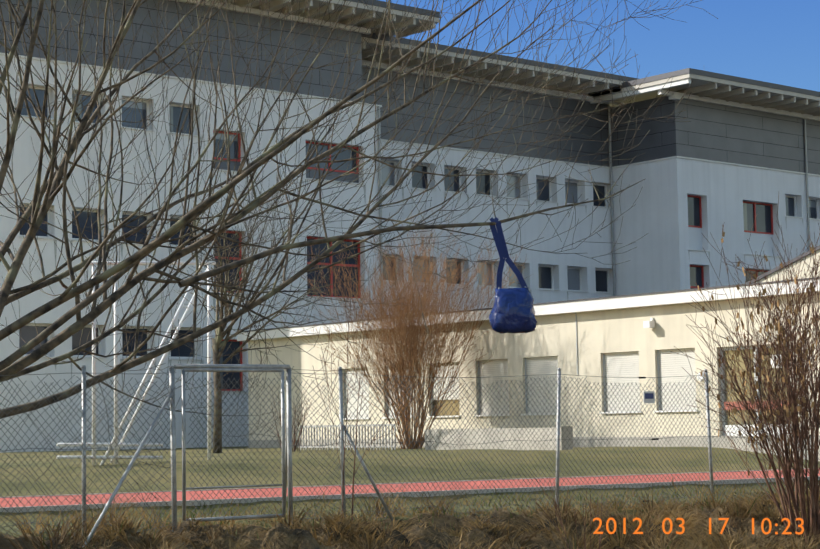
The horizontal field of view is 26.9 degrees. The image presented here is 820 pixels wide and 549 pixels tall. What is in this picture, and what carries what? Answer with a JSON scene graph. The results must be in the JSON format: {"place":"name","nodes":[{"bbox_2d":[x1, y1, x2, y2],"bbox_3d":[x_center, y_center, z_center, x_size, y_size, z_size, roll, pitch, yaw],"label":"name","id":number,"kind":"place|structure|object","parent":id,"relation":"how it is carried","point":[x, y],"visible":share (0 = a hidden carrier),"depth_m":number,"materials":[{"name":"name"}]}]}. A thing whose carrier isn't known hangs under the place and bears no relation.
{"place":"outdoors","nodes":[
{"label":"outdoors","id":0,"kind":"place"},
{"bbox_2d":[0,0,819,452],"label":"building","id":1,"kind":"structure","parent":0,"point":[734,156],"depth_m":57.02,"materials":[{"name":"white paint"}]},
{"bbox_2d":[0,446,819,548],"bbox_3d":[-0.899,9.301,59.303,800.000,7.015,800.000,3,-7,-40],"label":"ground","id":2,"kind":"structure","parent":0,"point":[286,538],"depth_m":26.74,"materials":[{"name":"green plant"}]},
{"bbox_2d":[56,261,215,464],"bbox_3d":[-4.729,1.518,29.794,3.246,3.650,0.315,3,-7,-40],"label":"swing set frame","id":3,"kind":"object","parent":2,"relation":"on","point":[116,432],"visible":0.6,"depth_m":29.55,"materials":[{"name":"paint"}]},
{"bbox_2d":[177,171,338,452],"bbox_3d":[-3.558,0.696,39.631,3.853,6.794,4.165,0,-5,-11],"label":"tree behind fence","id":4,"kind":"object","parent":2,"relation":"on","point":[218,340],"visible":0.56,"depth_m":38.96,"materials":[{"name":"brown plant"}]},
{"bbox_2d":[259,382,312,451],"bbox_3d":[-2.771,3.245,39.404,1.296,1.646,1.721,0,-5,-14],"label":"dark shrub","id":5,"kind":"object","parent":2,"relation":"on","point":[294,441],"visible":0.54,"depth_m":39.31,"materials":[{"name":"brown plant"}]},
{"bbox_2d":[313,277,394,519],"bbox_3d":[-0.695,1.441,19.683,0.916,2.793,1.164,-2,-5,7],"label":"shrub","id":6,"kind":"object","parent":2,"relation":"on","point":[354,472],"visible":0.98,"depth_m":19.62,"materials":[{"name":"brown plant"}]},
{"bbox_2d":[0,0,717,519],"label":"tree branches","id":7,"kind":"object","parent":2,"relation":"on","point":[50,188],"visible":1,"depth_m":19.88,"materials":[{"name":"brown plant"}]},
{"bbox_2d":[178,144,644,287],"bbox_3d":[0.198,-0.633,17.579,0.962,1.797,6.184,-6,-7,44],"label":"branch","id":8,"kind":"object","parent":7,"relation":"attached to","point":[218,270],"visible":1,"depth_m":16.64,"materials":[{"name":"brown plant"}]},
{"bbox_2d":[489,217,536,333],"bbox_3d":[1.044,0.013,17.687,0.490,1.190,0.288,-1,-5,-4],"label":"handbag","id":9,"kind":"object","parent":8,"relation":"attached to","point":[512,310],"visible":0.96,"depth_m":17.59,"materials":[{"name":"blue"}]},
{"bbox_2d":[277,215,526,448],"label":"bush","id":10,"kind":"object","parent":2,"relation":"on","point":[409,345],"visible":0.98,"depth_m":40.05,"materials":[{"name":"brown plant"}]},
{"bbox_2d":[0,364,819,548],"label":"chain link fence","id":11,"kind":"object","parent":2,"relation":"on","point":[287,445],"visible":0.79,"depth_m":20.18,"materials":[{"name":"silver metal"}]},
{"bbox_2d":[0,477,819,548],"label":"grass tussocks","id":12,"kind":"object","parent":2,"relation":"on","point":[658,515],"depth_m":19.69,"materials":[{"name":"brown plant"}]},
{"bbox_2d":[0,468,819,512],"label":"running track","id":13,"kind":"structure","parent":2,"relation":"on","point":[67,501],"depth_m":24.85,"materials":[{"name":"rubber"}]},
{"bbox_2d":[299,424,572,449],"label":"low wall","id":14,"kind":"structure","parent":2,"relation":"on","point":[464,438],"depth_m":37.23,"materials":[{"name":"concrete"}]},
{"bbox_2d":[237,245,819,460],"bbox_3d":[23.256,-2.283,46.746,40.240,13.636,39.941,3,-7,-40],"label":"annex building","id":15,"kind":"structure","parent":2,"relation":"on","point":[607,339],"depth_m":38.69,"materials":[{"name":"beige paint"}]},
{"bbox_2d":[535,477,607,548],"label":"weed stalks","id":16,"kind":"object","parent":2,"relation":"on","point":[554,504],"visible":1,"depth_m":18.12,"materials":[{"name":"brown plant"}]},
{"bbox_2d":[663,196,819,543],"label":"brown shrub","id":17,"kind":"object","parent":2,"relation":"on","point":[794,393],"visible":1,"depth_m":20.64,"materials":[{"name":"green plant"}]},
{"bbox_2d":[379,0,819,91],"label":"sky","id":18,"kind":"structure","parent":0,"point":[771,41],"materials":[{"name":"blue"}]},
{"bbox_2d":[593,518,803,533],"bbox_3d":[0.167,0.146,0.994,0.122,0.010,0.001,0,0,2],"label":"date timestamp","id":19,"kind":"object","parent":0,"point":[683,528],"visible":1,"depth_m":0.99,"materials":[{"name":"orange"}]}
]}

